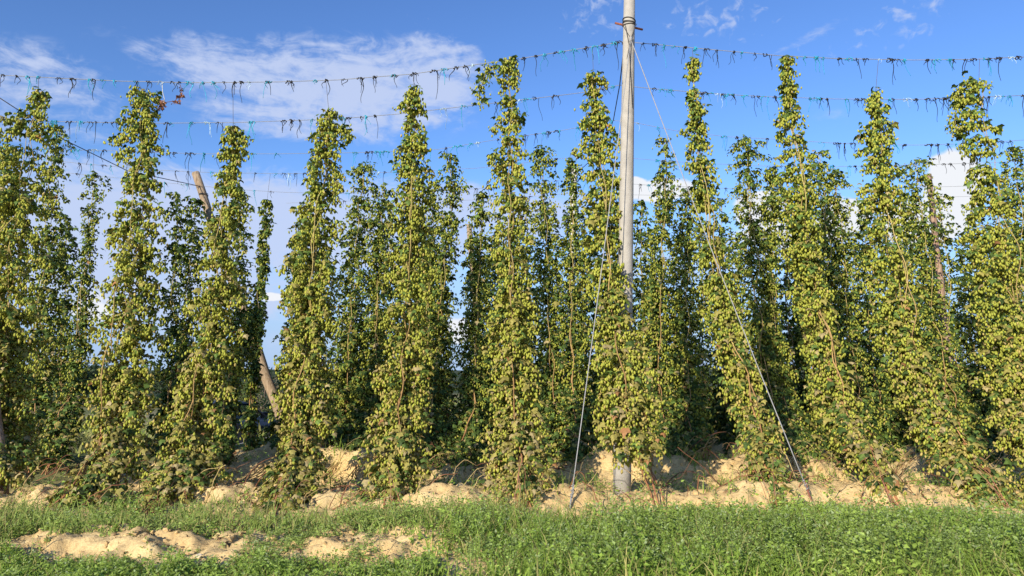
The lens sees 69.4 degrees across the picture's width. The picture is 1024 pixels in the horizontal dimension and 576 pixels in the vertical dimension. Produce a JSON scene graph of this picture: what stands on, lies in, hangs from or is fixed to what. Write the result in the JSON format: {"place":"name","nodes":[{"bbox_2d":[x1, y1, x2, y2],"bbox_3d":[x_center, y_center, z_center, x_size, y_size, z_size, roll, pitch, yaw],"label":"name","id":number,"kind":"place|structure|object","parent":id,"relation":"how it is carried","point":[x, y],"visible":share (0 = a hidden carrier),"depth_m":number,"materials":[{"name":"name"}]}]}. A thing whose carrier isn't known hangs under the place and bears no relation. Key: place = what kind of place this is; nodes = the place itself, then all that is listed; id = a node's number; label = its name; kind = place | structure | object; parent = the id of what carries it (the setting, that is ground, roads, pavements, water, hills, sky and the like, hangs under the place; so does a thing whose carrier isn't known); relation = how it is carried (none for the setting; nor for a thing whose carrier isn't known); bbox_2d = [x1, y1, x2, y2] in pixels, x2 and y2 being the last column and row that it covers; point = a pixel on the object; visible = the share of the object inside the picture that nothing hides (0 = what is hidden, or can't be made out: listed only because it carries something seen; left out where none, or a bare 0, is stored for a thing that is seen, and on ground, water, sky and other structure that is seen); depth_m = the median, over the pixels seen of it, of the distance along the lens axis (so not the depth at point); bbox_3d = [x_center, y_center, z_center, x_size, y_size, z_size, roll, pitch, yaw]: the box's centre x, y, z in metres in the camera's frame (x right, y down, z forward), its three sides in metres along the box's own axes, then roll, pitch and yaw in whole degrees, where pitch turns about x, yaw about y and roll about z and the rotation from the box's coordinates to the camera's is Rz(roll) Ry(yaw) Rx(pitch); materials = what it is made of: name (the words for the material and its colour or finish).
{"place":"outdoors","nodes":[
{"label":"outdoors","id":0,"kind":"place"},
{"bbox_2d":[0,369,1023,575],"bbox_3d":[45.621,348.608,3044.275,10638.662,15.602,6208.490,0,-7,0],"label":"ground","id":1,"kind":"structure","parent":0,"point":[69,543],"depth_m":8.91,"materials":[{"name":"soil"}]},
{"bbox_2d":[0,402,8,494],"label":"wooden post","id":2,"kind":"object","parent":1,"relation":"on","point":[2,437],"visible":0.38,"depth_m":9.52,"materials":[{"name":"brown wood"}]},
{"bbox_2d":[0,143,35,473],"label":"hop plant","id":3,"kind":"object","parent":1,"relation":"on","point":[5,170],"visible":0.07,"depth_m":14.71,"materials":[{"name":"green plant"}]},
{"bbox_2d":[0,77,63,492],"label":"hop plant","id":4,"kind":"object","parent":1,"relation":"on","point":[16,204],"visible":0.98,"depth_m":10.71,"materials":[{"name":"green plant"}]},
{"bbox_2d":[18,123,76,472],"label":"hop plant","id":5,"kind":"object","parent":1,"relation":"on","point":[45,380],"visible":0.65,"depth_m":14.37,"materials":[{"name":"green plant"}]},
{"bbox_2d":[49,214,80,444],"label":"hop plant","id":6,"kind":"object","parent":1,"relation":"on","point":[66,303],"visible":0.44,"depth_m":17.18,"materials":[{"name":"green plant"}]},
{"bbox_2d":[27,162,112,474],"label":"hop plant","id":7,"kind":"object","parent":1,"relation":"on","point":[66,414],"visible":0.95,"depth_m":13.97,"materials":[{"name":"green plant"}]},
{"bbox_2d":[48,366,96,399],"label":"hop plant","id":8,"kind":"object","parent":1,"relation":"on","point":[58,391],"visible":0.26,"depth_m":113.88,"materials":[{"name":"green plant"}]},
{"bbox_2d":[67,408,97,452],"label":"bush","id":9,"kind":"object","parent":1,"relation":"on","point":[80,441],"visible":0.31,"depth_m":26.02,"materials":[{"name":"green plant"}]},
{"bbox_2d":[80,361,108,404],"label":"hop plant","id":10,"kind":"object","parent":1,"relation":"on","point":[93,369],"visible":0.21,"depth_m":118.03,"materials":[{"name":"green plant"}]},
{"bbox_2d":[45,82,173,511],"bbox_3d":[-5.234,-0.239,10.053,1.197,6.170,2.863,2,-7,-19],"label":"hop plant","id":11,"kind":"object","parent":1,"relation":"on","point":[120,415],"visible":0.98,"depth_m":10.35,"materials":[{"name":"green plant"}]},
{"bbox_2d":[148,367,180,396],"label":"hop plant","id":12,"kind":"object","parent":1,"relation":"on","point":[158,387],"visible":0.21,"depth_m":118.27,"materials":[{"name":"green plant"}]},
{"bbox_2d":[136,191,200,455],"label":"hop plant","id":13,"kind":"object","parent":1,"relation":"on","point":[174,247],"visible":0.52,"depth_m":16.86,"materials":[{"name":"green plant"}]},
{"bbox_2d":[147,196,207,456],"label":"hop plant","id":14,"kind":"object","parent":1,"relation":"on","point":[192,238],"visible":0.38,"depth_m":17.04,"materials":[{"name":"green plant"}]},
{"bbox_2d":[136,123,253,514],"bbox_3d":[-4.232,-0.236,9.938,1.255,6.186,2.746,0,-7,0],"label":"hop plant","id":15,"kind":"object","parent":1,"relation":"on","point":[192,453],"visible":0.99,"depth_m":10.22,"materials":[{"name":"green plant"}]},
{"bbox_2d":[208,190,254,456],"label":"hop plant","id":16,"kind":"object","parent":1,"relation":"on","point":[241,318],"visible":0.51,"depth_m":14.31,"materials":[{"name":"green plant"}]},
{"bbox_2d":[192,171,283,425],"bbox_3d":[-6.409,0.423,17.567,3.310,6.826,0.280,-2,-7,18],"label":"wooden post","id":17,"kind":"object","parent":1,"relation":"on","point":[268,383],"visible":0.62,"depth_m":17.20,"materials":[{"name":"brown wood"}]},
{"bbox_2d":[0,98,197,185],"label":"boundary cable","id":18,"kind":"object","parent":17,"relation":"attached to","point":[94,154],"visible":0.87,"depth_m":14.94,"materials":[{"name":"metal"}]},
{"bbox_2d":[202,401,275,443],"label":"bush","id":19,"kind":"object","parent":1,"relation":"on","point":[262,416],"visible":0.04,"depth_m":23.02,"materials":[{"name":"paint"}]},
{"bbox_2d":[212,305,266,466],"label":"hop plant","id":20,"kind":"object","parent":1,"relation":"on","point":[253,329],"visible":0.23,"depth_m":14.51,"materials":[{"name":"green plant"}]},
{"bbox_2d":[240,382,269,408],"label":"bush","id":21,"kind":"object","parent":1,"relation":"on","point":[266,403],"visible":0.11,"depth_m":32.61,"materials":[{"name":"green plant"}]},
{"bbox_2d":[238,382,272,415],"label":"bush","id":22,"kind":"object","parent":1,"relation":"on","point":[243,397],"visible":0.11,"depth_m":29.46,"materials":[{"name":"green plant"}]},
{"bbox_2d":[239,179,276,450],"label":"hop plant","id":23,"kind":"object","parent":1,"relation":"on","point":[249,417],"visible":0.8,"depth_m":16.21,"materials":[{"name":"green plant"}]},
{"bbox_2d":[250,377,282,411],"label":"bush","id":24,"kind":"object","parent":1,"relation":"on","point":[260,407],"visible":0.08,"depth_m":35.61,"materials":[{"name":"green plant"}]},
{"bbox_2d":[256,214,325,449],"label":"hop plant","id":25,"kind":"object","parent":1,"relation":"on","point":[271,431],"visible":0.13,"depth_m":15.58,"materials":[{"name":"green plant"}]},
{"bbox_2d":[263,237,321,433],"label":"hop plant","id":26,"kind":"object","parent":1,"relation":"on","point":[276,336],"visible":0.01,"depth_m":19.83,"materials":[{"name":"green plant"}]},
{"bbox_2d":[245,85,355,516],"bbox_3d":[-2.860,-0.201,10.066,1.079,6.290,2.621,0,-7,-4],"label":"hop plant","id":27,"kind":"object","parent":1,"relation":"on","point":[302,404],"visible":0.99,"depth_m":10.39,"materials":[{"name":"green plant"}]},
{"bbox_2d":[307,250,340,431],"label":"hop plant","id":28,"kind":"object","parent":1,"relation":"on","point":[329,353],"visible":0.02,"depth_m":19.82,"materials":[{"name":"green plant"}]},
{"bbox_2d":[308,161,383,447],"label":"hop plant","id":29,"kind":"object","parent":1,"relation":"on","point":[349,346],"visible":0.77,"depth_m":14.30,"materials":[{"name":"green plant"}]},
{"bbox_2d":[322,232,370,428],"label":"hop plant","id":30,"kind":"object","parent":1,"relation":"on","point":[341,296],"visible":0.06,"depth_m":20.23,"materials":[{"name":"green plant"}]},
{"bbox_2d":[341,182,397,452],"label":"hop plant","id":31,"kind":"object","parent":1,"relation":"on","point":[376,356],"visible":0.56,"depth_m":14.27,"materials":[{"name":"green plant"}]},
{"bbox_2d":[351,239,391,434],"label":"hop plant","id":32,"kind":"object","parent":1,"relation":"on","point":[370,304],"visible":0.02,"depth_m":20.31,"materials":[{"name":"green plant"}]},
{"bbox_2d":[350,206,405,435],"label":"hop plant","id":33,"kind":"object","parent":1,"relation":"on","point":[391,249],"visible":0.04,"depth_m":17.10,"materials":[{"name":"green plant"}]},
{"bbox_2d":[350,84,440,508],"bbox_3d":[-1.540,-0.295,10.152,1.092,6.303,2.424,0,-7,0],"label":"hop plant","id":34,"kind":"object","parent":1,"relation":"on","point":[398,455],"visible":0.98,"depth_m":10.35,"materials":[{"name":"green plant"}]},
{"bbox_2d":[389,234,416,374],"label":"hop plant","id":35,"kind":"object","parent":1,"relation":"on","point":[401,279],"depth_m":20.23,"materials":[{"name":"green plant"}]},
{"bbox_2d":[394,206,445,435],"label":"hop plant","id":36,"kind":"object","parent":1,"relation":"on","point":[400,264],"visible":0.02,"depth_m":17.06,"materials":[{"name":"green plant"}]},
{"bbox_2d":[409,180,451,465],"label":"hop plant","id":37,"kind":"object","parent":1,"relation":"on","point":[437,217],"visible":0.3,"depth_m":14.36,"materials":[{"name":"green plant"}]},
{"bbox_2d":[421,236,458,431],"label":"hop plant","id":38,"kind":"object","parent":1,"relation":"on","point":[445,339],"visible":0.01,"depth_m":19.59,"materials":[{"name":"green plant"}]},
{"bbox_2d":[414,149,473,456],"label":"hop plant","id":39,"kind":"object","parent":1,"relation":"on","point":[441,315],"visible":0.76,"depth_m":14.29,"materials":[{"name":"green plant"}]},
{"bbox_2d":[433,189,497,469],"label":"hop plant","id":40,"kind":"object","parent":1,"relation":"on","point":[468,428],"visible":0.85,"depth_m":14.05,"materials":[{"name":"green plant"}]},
{"bbox_2d":[447,232,495,430],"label":"hop plant","id":41,"kind":"object","parent":1,"relation":"on","point":[462,372],"visible":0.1,"depth_m":20.00,"materials":[{"name":"green plant"}]},
{"bbox_2d":[465,243,510,427],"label":"hop plant","id":42,"kind":"object","parent":1,"relation":"on","point":[490,306],"visible":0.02,"depth_m":20.21,"materials":[{"name":"green plant"}]},
{"bbox_2d":[466,212,514,448],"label":"hop plant","id":43,"kind":"object","parent":1,"relation":"on","point":[499,217],"visible":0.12,"depth_m":17.09,"materials":[{"name":"green plant"}]},
{"bbox_2d":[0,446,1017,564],"bbox_3d":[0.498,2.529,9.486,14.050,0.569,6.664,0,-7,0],"label":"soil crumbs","id":44,"kind":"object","parent":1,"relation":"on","point":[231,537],"visible":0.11,"depth_m":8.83,"materials":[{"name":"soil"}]},
{"bbox_2d":[0,438,1023,575],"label":"weeds","id":45,"kind":"object","parent":1,"relation":"on","point":[668,524],"visible":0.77,"depth_m":6.28,"materials":[{"name":"green plant"}]},
{"bbox_2d":[0,396,1023,575],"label":"grass","id":46,"kind":"structure","parent":1,"relation":"on","point":[81,516],"depth_m":6.76,"materials":[{"name":"green plant"}]},
{"bbox_2d":[0,432,1023,514],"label":"dry stalks","id":47,"kind":"object","parent":1,"relation":"on","point":[654,489],"visible":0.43,"depth_m":9.24,"materials":[{"name":"plant"}]},
{"bbox_2d":[469,55,556,506],"bbox_3d":[0.018,-0.492,10.084,1.071,6.509,2.529,1,-7,-8],"label":"hop plant","id":48,"kind":"object","parent":1,"relation":"on","point":[511,385],"visible":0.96,"depth_m":10.34,"materials":[{"name":"green plant"}]},
{"bbox_2d":[4,452,1021,562],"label":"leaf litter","id":49,"kind":"object","parent":1,"relation":"on","point":[229,544],"visible":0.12,"depth_m":8.60,"materials":[{"name":"plant"}]},
{"bbox_2d":[491,204,544,447],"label":"hop plant","id":50,"kind":"object","parent":1,"relation":"on","point":[527,247],"visible":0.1,"depth_m":17.19,"materials":[{"name":"green plant"}]},
{"bbox_2d":[513,144,570,462],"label":"hop plant","id":51,"kind":"object","parent":1,"relation":"on","point":[550,356],"visible":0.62,"depth_m":14.44,"materials":[{"name":"green plant"}]},
{"bbox_2d":[541,235,578,426],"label":"hop plant","id":52,"kind":"object","parent":1,"relation":"on","point":[555,269],"visible":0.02,"depth_m":20.32,"materials":[{"name":"green plant"}]},
{"bbox_2d":[566,169,576,382],"bbox_3d":[1.551,0.358,19.582,0.514,7.292,0.227,6,-9,-41],"label":"concrete pole","id":53,"kind":"object","parent":1,"relation":"on","point":[574,262],"visible":0.09,"depth_m":19.68,"materials":[{"name":"concrete"}]},
{"bbox_2d":[72,173,1012,193],"bbox_3d":[1.306,-2.842,20.058,26.764,0.583,0.009,0,-7,0],"label":"trellis wire","id":54,"kind":"object","parent":53,"relation":"attached to","point":[481,188],"visible":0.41,"depth_m":20.04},
{"bbox_2d":[37,154,1001,206],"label":"twine scraps","id":55,"kind":"object","parent":54,"relation":"attached to","point":[648,185],"visible":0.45,"depth_m":17.76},
{"bbox_2d":[575,64,621,174],"bbox_3d":[1.883,-3.307,15.431,0.476,0.475,9.104,0,-7,0],"label":"support cable","id":56,"kind":"object","parent":53,"relation":"attached to","point":[616,101],"visible":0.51,"depth_m":13.89,"materials":[{"name":"metal"}]},
{"bbox_2d":[18,120,1019,153],"bbox_3d":[0.026,-3.135,15.360,22.442,0.724,0.009,0,-7,0],"label":"trellis wire","id":57,"kind":"object","parent":56,"relation":"attached to","point":[524,135],"visible":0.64,"depth_m":15.34,"materials":[{"name":"metal"}]},
{"bbox_2d":[22,156,1023,173],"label":"trellis wire","id":58,"kind":"object","parent":56,"relation":"attached to","point":[483,167],"visible":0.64,"depth_m":17.75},
{"bbox_2d":[47,85,1022,123],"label":"trellis wire","id":59,"kind":"object","parent":56,"relation":"attached to","point":[523,99],"visible":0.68,"depth_m":13.27,"materials":[{"name":"metal"}]},
{"bbox_2d":[544,157,610,464],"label":"hop plant","id":60,"kind":"object","parent":1,"relation":"on","point":[570,413],"visible":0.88,"depth_m":13.96,"materials":[{"name":"green plant"}]},
{"bbox_2d":[559,232,609,427],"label":"hop plant","id":61,"kind":"object","parent":1,"relation":"on","point":[592,309],"visible":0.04,"depth_m":20.01,"materials":[{"name":"green plant"}]},
{"bbox_2d":[570,206,613,444],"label":"hop plant","id":62,"kind":"object","parent":1,"relation":"on","point":[592,305],"visible":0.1,"depth_m":16.71,"materials":[{"name":"green plant"}]},
{"bbox_2d":[587,211,642,443],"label":"hop plant","id":63,"kind":"object","parent":1,"relation":"on","point":[615,259],"visible":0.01,"depth_m":17.22,"materials":[{"name":"green plant"}]},
{"bbox_2d":[570,48,667,509],"bbox_3d":[1.395,-0.564,10.022,1.083,6.686,2.589,0,-7,0],"label":"hop plant","id":64,"kind":"object","parent":1,"relation":"on","point":[625,381],"visible":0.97,"depth_m":9.63,"materials":[{"name":"green plant"}]},
{"bbox_2d":[613,0,642,494],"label":"concrete pole","id":65,"kind":"object","parent":1,"relation":"on","point":[628,24],"visible":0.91,"depth_m":10.44,"materials":[{"name":"concrete"}]},
{"bbox_2d":[0,41,1018,82],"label":"trellis wire","id":66,"kind":"object","parent":65,"relation":"attached to","point":[490,62],"visible":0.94,"depth_m":11.47,"materials":[{"name":"metal"}]},
{"bbox_2d":[153,82,184,110],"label":"dried shoot","id":67,"kind":"object","parent":66,"relation":"hanging from","point":[162,105],"visible":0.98,"depth_m":11.40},
{"bbox_2d":[569,41,630,508],"bbox_3d":[1.192,-0.461,9.707,0.044,6.429,1.585,-6,-9,41],"label":"guy wire","id":68,"kind":"object","parent":65,"relation":"attached to","point":[572,492],"visible":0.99,"depth_m":9.54,"materials":[{"name":"metal"}]},
{"bbox_2d":[631,41,811,500],"bbox_3d":[2.646,-0.491,9.704,2.226,6.371,0.046,-4,-8,32],"label":"guy wire","id":69,"kind":"object","parent":65,"relation":"attached to","point":[807,488],"visible":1,"depth_m":9.54,"materials":[{"name":"metal"}]},
{"bbox_2d":[633,199,655,431],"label":"hop plant","id":70,"kind":"object","parent":1,"relation":"on","point":[639,295],"visible":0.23,"depth_m":17.22,"materials":[{"name":"green plant"}]},
{"bbox_2d":[634,233,671,390],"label":"hop plant","id":71,"kind":"object","parent":1,"relation":"on","point":[654,256],"visible":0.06,"depth_m":20.38,"materials":[{"name":"green plant"}]},
{"bbox_2d":[633,134,710,460],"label":"hop plant","id":72,"kind":"object","parent":1,"relation":"on","point":[656,330],"visible":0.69,"depth_m":14.15,"materials":[{"name":"green plant"}]},
{"bbox_2d":[659,235,708,424],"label":"hop plant","id":73,"kind":"object","parent":1,"relation":"on","point":[673,285],"visible":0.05,"depth_m":20.40,"materials":[{"name":"green plant"}]},
{"bbox_2d":[662,188,716,461],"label":"hop plant","id":74,"kind":"object","parent":1,"relation":"on","point":[693,405],"visible":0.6,"depth_m":14.07,"materials":[{"name":"green plant"}]},
{"bbox_2d":[686,233,721,429],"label":"hop plant","id":75,"kind":"object","parent":1,"relation":"on","point":[706,337],"visible":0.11,"depth_m":19.71,"materials":[{"name":"green plant"}]},
{"bbox_2d":[697,198,741,455],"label":"hop plant","id":76,"kind":"object","parent":1,"relation":"on","point":[725,428],"visible":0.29,"depth_m":16.07,"materials":[{"name":"green plant"}]},
{"bbox_2d":[706,241,755,417],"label":"hop plant","id":77,"kind":"object","parent":1,"relation":"on","point":[749,277],"visible":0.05,"depth_m":20.36,"materials":[{"name":"green plant"}]},
{"bbox_2d":[676,48,800,512],"bbox_3d":[3.143,-0.485,10.089,0.845,6.789,2.450,1,-7,-12],"label":"hop plant","id":78,"kind":"object","parent":1,"relation":"on","point":[756,426],"visible":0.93,"depth_m":10.38,"materials":[{"name":"green plant"}]},
{"bbox_2d":[745,233,785,363],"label":"hop plant","id":79,"kind":"object","parent":1,"relation":"on","point":[759,297],"depth_m":20.43,"materials":[{"name":"green plant"}]},
{"bbox_2d":[725,134,821,471],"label":"hop plant","id":80,"kind":"object","parent":1,"relation":"on","point":[757,310],"visible":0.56,"depth_m":14.52,"materials":[{"name":"green plant"}]},
{"bbox_2d":[755,166,832,465],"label":"hop plant","id":81,"kind":"object","parent":1,"relation":"on","point":[791,427],"visible":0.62,"depth_m":13.80,"materials":[{"name":"green plant"}]},
{"bbox_2d":[764,189,827,446],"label":"hop plant","id":82,"kind":"object","parent":1,"relation":"on","point":[785,305],"visible":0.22,"depth_m":16.76,"materials":[{"name":"green plant"}]},
{"bbox_2d":[781,234,816,403],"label":"hop plant","id":83,"kind":"object","parent":1,"relation":"on","point":[803,375],"visible":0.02,"depth_m":19.94,"materials":[{"name":"green plant"}]},
{"bbox_2d":[787,196,830,451],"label":"hop plant","id":84,"kind":"object","parent":1,"relation":"on","point":[803,362],"visible":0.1,"depth_m":16.42,"materials":[{"name":"green plant"}]},
{"bbox_2d":[773,55,910,505],"bbox_3d":[4.445,-0.472,10.130,0.837,6.584,2.421,2,-7,-13],"label":"hop plant","id":85,"kind":"object","parent":1,"relation":"on","point":[848,433],"visible":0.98,"depth_m":10.43,"materials":[{"name":"green plant"}]},
{"bbox_2d":[799,150,907,470],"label":"hop plant","id":86,"kind":"object","parent":1,"relation":"on","point":[820,177],"visible":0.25,"depth_m":14.53,"materials":[{"name":"green plant"}]},
{"bbox_2d":[834,232,878,392],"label":"hop plant","id":87,"kind":"object","parent":1,"relation":"on","point":[857,299],"visible":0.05,"depth_m":20.34,"materials":[{"name":"green plant"}]},
{"bbox_2d":[816,167,906,467],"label":"hop plant","id":88,"kind":"object","parent":1,"relation":"on","point":[856,327],"visible":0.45,"depth_m":14.21,"materials":[{"name":"green plant"}]},
{"bbox_2d":[847,199,916,447],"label":"hop plant","id":89,"kind":"object","parent":1,"relation":"on","point":[863,227],"visible":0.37,"depth_m":16.59,"materials":[{"name":"green plant"}]},
{"bbox_2d":[862,238,902,428],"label":"hop plant","id":90,"kind":"object","parent":1,"relation":"on","point":[879,333],"visible":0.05,"depth_m":19.91,"materials":[{"name":"green plant"}]},
{"bbox_2d":[875,192,925,445],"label":"hop plant","id":91,"kind":"object","parent":1,"relation":"on","point":[905,425],"visible":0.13,"depth_m":16.17,"materials":[{"name":"green plant"}]},
{"bbox_2d":[884,239,933,431],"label":"hop plant","id":92,"kind":"object","parent":1,"relation":"on","point":[911,247],"visible":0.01,"depth_m":20.54,"materials":[{"name":"green plant"}]},
{"bbox_2d":[853,59,1023,510],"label":"hop plant","id":93,"kind":"object","parent":1,"relation":"on","point":[937,422],"visible":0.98,"depth_m":10.36,"materials":[{"name":"green plant"}]},
{"bbox_2d":[926,174,953,395],"bbox_3d":[8.791,0.361,15.095,0.183,5.814,1.314,-3,-7,21],"label":"wooden post","id":94,"kind":"object","parent":1,"relation":"on","point":[933,220],"visible":0.35,"depth_m":15.31,"materials":[{"name":"brown wood"}]},
{"bbox_2d":[918,240,961,382],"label":"hop plant","id":95,"kind":"object","parent":1,"relation":"on","point":[937,298],"depth_m":20.31,"materials":[{"name":"green plant"}]},
{"bbox_2d":[897,156,1011,466],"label":"hop plant","id":96,"kind":"object","parent":1,"relation":"on","point":[930,334],"visible":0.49,"depth_m":14.27,"materials":[{"name":"green plant"}]},
{"bbox_2d":[928,192,995,442],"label":"hop plant","id":97,"kind":"object","parent":1,"relation":"on","point":[948,240],"visible":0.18,"depth_m":16.96,"materials":[{"name":"green plant"}]},
{"bbox_2d":[941,232,984,392],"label":"hop plant","id":98,"kind":"object","parent":1,"relation":"on","point":[961,292],"visible":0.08,"depth_m":20.12,"materials":[{"name":"green plant"}]},
{"bbox_2d":[948,204,1010,441],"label":"hop plant","id":99,"kind":"object","parent":1,"relation":"on","point":[967,278],"visible":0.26,"depth_m":16.81,"materials":[{"name":"green plant"}]},
{"bbox_2d":[945,59,1023,494],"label":"hop plant","id":100,"kind":"object","parent":1,"relation":"on","point":[1006,391],"visible":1,"depth_m":10.54,"materials":[{"name":"green plant"}]},
{"bbox_2d":[977,186,1023,440],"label":"hop plant","id":101,"kind":"object","parent":1,"relation":"on","point":[994,218],"visible":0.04,"depth_m":17.19,"materials":[{"name":"green plant"}]},
{"bbox_2d":[990,145,1023,463],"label":"hop plant","id":102,"kind":"object","parent":1,"relation":"on","point":[1016,151],"visible":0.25,"depth_m":14.93,"materials":[{"name":"green plant"}]},
{"bbox_2d":[0,0,1023,369],"label":"sky","id":103,"kind":"structure","parent":0,"point":[257,42],"materials":[{"name":"blue"}]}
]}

